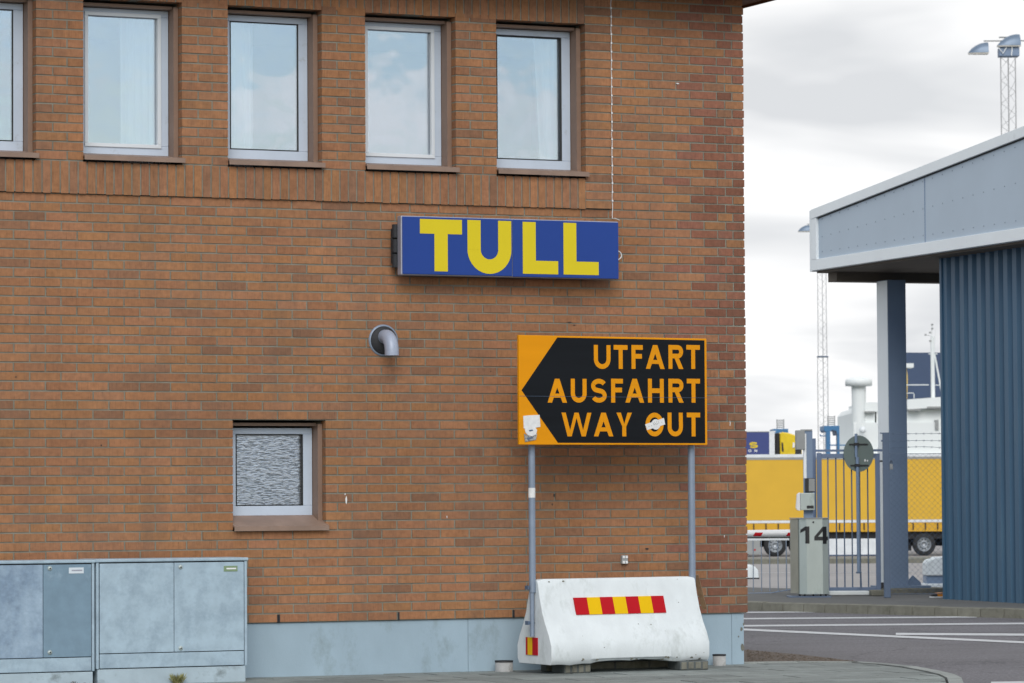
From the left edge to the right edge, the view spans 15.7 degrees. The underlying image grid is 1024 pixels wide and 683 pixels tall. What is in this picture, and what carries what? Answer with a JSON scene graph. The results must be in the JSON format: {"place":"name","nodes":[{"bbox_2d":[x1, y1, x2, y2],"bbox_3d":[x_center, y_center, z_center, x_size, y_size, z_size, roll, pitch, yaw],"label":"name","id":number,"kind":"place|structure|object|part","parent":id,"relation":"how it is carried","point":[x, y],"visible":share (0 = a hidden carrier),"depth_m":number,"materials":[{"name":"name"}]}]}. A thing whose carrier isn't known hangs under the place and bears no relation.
{"place":"outdoors","nodes":[
{"label":"outdoors","id":0,"kind":"place"},
{"bbox_2d":[206,663,945,682],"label":"paving","id":1,"kind":"structure","parent":0,"point":[804,673],"depth_m":29.86,"materials":[{"name":"grey concrete"}]},
{"bbox_2d":[0,559,95,682],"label":"utility cabinet","id":2,"kind":"object","parent":1,"relation":"on","point":[46,621],"visible":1,"depth_m":28.78,"materials":[{"name":"metal"}]},
{"bbox_3d":[-4.104,2.090,28.565,1.002,0.720,0.016,1,-3,-25],"label":"door","id":3,"kind":"part","parent":2,"relation":"part of","materials":[{"name":"grey metal"}]},
{"bbox_3d":[-3.466,2.099,28.852,0.389,0.720,0.027,1,-3,-25],"label":"door","id":4,"kind":"part","parent":2,"relation":"part of","materials":[{"name":"silver metal"}]},
{"bbox_2d":[89,557,247,682],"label":"utility cabinet","id":5,"kind":"object","parent":1,"relation":"on","point":[158,620],"visible":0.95,"depth_m":29.20,"materials":[{"name":"metal"}]},
{"bbox_3d":[-2.950,2.094,29.096,0.612,0.702,0.016,1,-3,-25],"label":"door","id":6,"kind":"part","parent":5,"relation":"part of","materials":[{"name":"grey metal"}]},
{"bbox_3d":[-2.400,2.101,29.342,0.585,0.702,0.027,1,-3,-25],"label":"door","id":7,"kind":"part","parent":5,"relation":"part of","materials":[{"name":"silver metal"}]},
{"bbox_2d":[169,673,186,682],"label":"grass tuft","id":8,"kind":"object","parent":1,"relation":"on","point":[180,678],"visible":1,"depth_m":29.16,"materials":[{"name":"green plant"}]},
{"bbox_2d":[495,660,512,671],"bbox_3d":[-0.067,2.700,30.809,0.156,0.093,0.155,1,-3,-25],"label":"pipe stub","id":9,"kind":"object","parent":1,"relation":"on","point":[503,665],"visible":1,"depth_m":30.75,"materials":[{"name":"plastic"}]},
{"bbox_2d":[552,664,590,673],"bbox_3d":[0.489,2.692,30.512,0.240,0.077,0.264,1,-3,-23],"label":"support block","id":10,"kind":"object","parent":1,"relation":"on","point":[577,668],"depth_m":30.40,"materials":[{"name":"concrete"}]},
{"bbox_2d":[541,660,667,671],"bbox_3d":[0.841,2.713,31.025,1.300,0.073,0.104,1,-3,-26],"label":"support block","id":11,"kind":"object","parent":1,"relation":"on","point":[626,664],"depth_m":31.02,"materials":[{"name":"concrete"}]},
{"bbox_2d":[668,660,707,669],"bbox_3d":[1.473,2.705,30.964,0.260,0.077,0.264,1,-3,-22],"label":"support block","id":12,"kind":"object","parent":1,"relation":"on","point":[690,665],"depth_m":30.86,"materials":[{"name":"concrete"}]},
{"bbox_2d":[518,576,708,664],"bbox_3d":[0.844,2.319,30.820,1.555,0.704,0.547,1,-3,-31],"label":"concrete barrier","id":13,"kind":"object","parent":12,"relation":"on","point":[584,620],"visible":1,"depth_m":30.62,"materials":[{"name":"white concrete"}]},
{"bbox_2d":[517,335,706,636],"bbox_3d":[0.825,1.198,30.800,1.848,2.472,0.137,1,-3,-31],"label":"direction sign","id":14,"kind":"object","parent":13,"relation":"attached to","point":[583,390],"visible":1,"depth_m":30.76,"materials":[{"name":"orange metal"}]},
{"bbox_2d":[696,574,706,609],"bbox_3d":[1.598,2.124,31.419,0.044,0.304,0.194,-2,-3,28],"label":"wooden plank","id":15,"kind":"object","parent":13,"relation":"on","point":[701,595],"visible":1,"depth_m":31.41,"materials":[{"name":"brown wood"}]},
{"bbox_2d":[712,654,725,665],"bbox_3d":[1.772,2.722,31.654,0.117,0.098,0.116,1,-3,-25],"label":"pipe stub","id":16,"kind":"object","parent":1,"relation":"on","point":[719,659],"visible":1,"depth_m":31.61,"materials":[{"name":"plastic"}]},
{"bbox_2d":[746,519,941,587],"bbox_3d":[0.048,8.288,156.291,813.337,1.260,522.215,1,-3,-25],"label":"harbour yard","id":17,"kind":"structure","parent":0,"point":[914,572],"depth_m":86.09,"materials":[{"name":"grey asphalt"}]},
{"bbox_2d":[746,564,758,578],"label":"road block","id":18,"kind":"object","parent":17,"relation":"on","point":[750,572],"depth_m":73.67,"materials":[{"name":"white paint"}]},
{"bbox_2d":[745,431,801,454],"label":"lorry","id":19,"kind":"object","parent":17,"relation":"on","point":[765,442],"visible":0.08,"depth_m":171.96,"materials":[{"name":"white paint"}]},
{"bbox_2d":[770,419,787,432],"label":"straddle carrier","id":20,"kind":"object","parent":17,"relation":"on","point":[781,430],"visible":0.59,"depth_m":215.25,"materials":[{"name":"blue paint"}]},
{"bbox_2d":[798,225,828,452],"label":"light mast","id":21,"kind":"object","parent":17,"relation":"on","point":[805,228],"visible":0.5,"depth_m":300.25,"materials":[{"name":"metal"}]},
{"bbox_2d":[820,416,845,453],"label":"straddle carrier","id":22,"kind":"object","parent":17,"relation":"on","point":[827,429],"visible":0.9,"depth_m":214.97,"materials":[{"name":"blue paint"}]},
{"bbox_2d":[746,557,929,563],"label":"yard kerb","id":23,"kind":"structure","parent":17,"relation":"on","point":[832,560],"depth_m":111.82,"materials":[{"name":"concrete"}]},
{"bbox_2d":[745,454,941,556],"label":"lorry trailer","id":24,"kind":"object","parent":17,"relation":"on","point":[774,482],"visible":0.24,"depth_m":142.88,"materials":[{"name":"yellow fabric"}]},
{"bbox_2d":[921,556,942,586],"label":"plastic barrier","id":25,"kind":"object","parent":17,"relation":"on","point":[934,567],"visible":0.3,"depth_m":59.60,"materials":[{"name":"white paint"}]},
{"bbox_2d":[968,34,1023,134],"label":"light mast","id":26,"kind":"object","parent":17,"relation":"on","point":[1009,46],"visible":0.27,"depth_m":177.45,"materials":[{"name":"metal"}]},
{"bbox_2d":[742,0,1023,453],"label":"sky","id":27,"kind":"structure","parent":0,"point":[842,98],"materials":[{"name":"white"}]},
{"bbox_2d":[744,611,1023,682],"bbox_3d":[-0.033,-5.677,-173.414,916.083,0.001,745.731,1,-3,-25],"label":"road","id":28,"kind":"structure","parent":0,"point":[977,662],"depth_m":37.74,"materials":[{"name":"grey asphalt"}]},
{"bbox_2d":[744,649,844,661],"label":"gravel","id":29,"kind":"structure","parent":28,"relation":"on","point":[797,656],"depth_m":34.30,"materials":[{"name":"gravel"}]},
{"bbox_2d":[744,661,962,682],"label":"kerb setts","id":30,"kind":"structure","parent":28,"relation":"on","point":[950,677],"depth_m":31.24,"materials":[{"name":"grey stone"}]},
{"bbox_2d":[744,611,1023,682],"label":"road marking","id":31,"kind":"object","parent":28,"relation":"on","point":[1003,634],"visible":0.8,"depth_m":41.23,"materials":[{"name":"paint"}]},
{"bbox_2d":[747,601,1023,618],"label":"kerb","id":32,"kind":"structure","parent":28,"relation":"on","point":[987,612],"depth_m":46.49,"materials":[{"name":"concrete"}]},
{"bbox_2d":[746,587,1023,607],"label":"traffic island","id":33,"kind":"structure","parent":0,"point":[757,594],"depth_m":48.95,"materials":[{"name":"concrete"}]},
{"bbox_2d":[746,529,790,592],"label":"boom barrier","id":34,"kind":"object","parent":33,"relation":"on","point":[768,533],"visible":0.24,"depth_m":52.61,"materials":[{"name":"white metal"}]},
{"bbox_2d":[786,518,831,597],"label":"barrier cabinet","id":35,"kind":"object","parent":33,"relation":"on","point":[809,555],"visible":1,"depth_m":50.40,"materials":[{"name":"silver metal"}]},
{"bbox_2d":[795,429,814,517],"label":"camera pole","id":36,"kind":"object","parent":35,"relation":"on","point":[805,500],"visible":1,"depth_m":50.50,"materials":[{"name":"grey metal"}]},
{"bbox_2d":[812,438,881,594],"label":"frame","id":37,"kind":"object","parent":33,"relation":"on","point":[814,462],"visible":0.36,"depth_m":51.81,"materials":[{"name":"blue paint"}]},
{"bbox_2d":[816,453,883,590],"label":"swing gate","id":38,"kind":"structure","parent":37,"relation":"attached to","point":[879,583],"depth_m":51.64,"materials":[{"name":"metal"}]},
{"bbox_2d":[843,434,873,586],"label":"road sign","id":39,"kind":"object","parent":38,"relation":"attached to","point":[858,453],"visible":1,"depth_m":51.59,"materials":[{"name":"grey metal"}]},
{"bbox_2d":[829,591,868,594],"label":"concrete block","id":40,"kind":"structure","parent":33,"relation":"on","point":[848,592],"depth_m":51.16,"materials":[{"name":"grey concrete"}]},
{"bbox_2d":[869,590,883,595],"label":"stone block","id":41,"kind":"structure","parent":33,"relation":"on","point":[876,592],"depth_m":50.81,"materials":[{"name":"concrete"}]},
{"bbox_2d":[880,432,890,597],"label":"gate post","id":42,"kind":"object","parent":33,"relation":"on","point":[886,513],"visible":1,"depth_m":49.91,"materials":[{"name":"metal"}]},
{"bbox_2d":[889,432,942,594],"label":"chain link fence","id":43,"kind":"object","parent":33,"relation":"on","point":[915,440],"visible":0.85,"depth_m":49.66,"materials":[{"name":"metal"}]},
{"bbox_2d":[809,126,1023,602],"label":"gatehouse","id":44,"kind":"object","parent":33,"relation":"on","point":[952,225],"visible":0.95,"depth_m":48.58,"materials":[{"name":"metal"}]},
{"bbox_2d":[929,592,942,597],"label":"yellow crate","id":45,"kind":"object","parent":33,"relation":"on","point":[936,596],"visible":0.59,"depth_m":49.81,"materials":[{"name":"plastic"}]},
{"bbox_3d":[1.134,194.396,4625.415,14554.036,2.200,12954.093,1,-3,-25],"label":"water","id":46,"kind":"structure","parent":0,"visible":0},
{"bbox_2d":[837,324,940,453],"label":"ferry","id":47,"kind":"object","parent":46,"relation":"on","point":[859,417],"visible":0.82,"depth_m":350.94,"materials":[{"name":"white paint"}]},
{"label":"pavement","id":48,"kind":"structure","parent":0,"visible":0},
{"bbox_2d":[0,0,774,677],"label":"brick building","id":49,"kind":"structure","parent":48,"relation":"on","point":[204,286],"depth_m":30.56,"materials":[{"name":"brick"}]},
{"bbox_2d":[0,0,38,157],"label":"window","id":50,"kind":"structure","parent":49,"relation":"in","point":[20,144],"depth_m":29.55,"materials":[{"name":"metal"}]},
{"bbox_2d":[83,2,185,164],"bbox_3d":[-3.107,-2.087,29.900,0.851,1.513,0.394,1,-3,-25],"label":"window","id":51,"kind":"structure","parent":49,"relation":"in","point":[148,34],"depth_m":30.07,"materials":[{"name":"metal"}]},
{"bbox_2d":[227,10,325,167],"bbox_3d":[-1.996,-2.072,30.410,0.838,1.513,0.394,1,-3,-25],"label":"window","id":52,"kind":"structure","parent":49,"relation":"in","point":[241,153],"depth_m":30.51,"materials":[{"name":"metal"}]},
{"bbox_2d":[232,423,328,530],"bbox_3d":[-1.934,1.106,30.269,0.824,0.881,0.300,1,-3,-25],"label":"window","id":53,"kind":"structure","parent":49,"relation":"in","point":[277,474],"depth_m":30.36,"materials":[{"name":"glass"}]},
{"bbox_2d":[368,324,398,355],"bbox_3d":[-1.015,-0.014,30.496,0.264,0.264,0.243,1,-3,-25],"label":"vent pipe","id":54,"kind":"object","parent":49,"relation":"attached to","point":[383,339],"visible":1,"depth_m":30.53,"materials":[{"name":"metal"}]},
{"bbox_2d":[365,17,459,171],"bbox_3d":[-0.885,-2.052,30.880,0.835,1.282,0.320,1,-3,-25],"label":"window","id":55,"kind":"structure","parent":49,"relation":"in","point":[439,158],"depth_m":31.02,"materials":[{"name":"metal"}]},
{"bbox_2d":[391,216,621,279],"bbox_3d":[-0.035,-0.778,30.996,2.087,0.490,0.206,1,-3,-25],"label":"light box sign","id":56,"kind":"object","parent":49,"relation":"attached to","point":[487,247],"visible":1,"depth_m":30.87,"materials":[{"name":"plastic"}]},
{"bbox_2d":[496,24,589,177],"bbox_3d":[0.214,-2.043,31.426,0.905,1.513,0.395,1,-3,-25],"label":"window","id":57,"kind":"structure","parent":49,"relation":"in","point":[556,49],"depth_m":31.59,"materials":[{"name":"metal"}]},
{"bbox_2d":[610,1,618,219],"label":"electric cable","id":58,"kind":"object","parent":49,"relation":"attached to","point":[611,112],"visible":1,"depth_m":31.56,"materials":[{"name":"white plastic"}]},
{"bbox_2d":[621,555,627,563],"bbox_3d":[0.954,1.852,31.430,0.058,0.072,0.038,1,-3,-25],"label":"wall socket","id":59,"kind":"object","parent":49,"relation":"attached to","point":[624,559],"depth_m":31.41,"materials":[{"name":"white plastic"}]}
]}

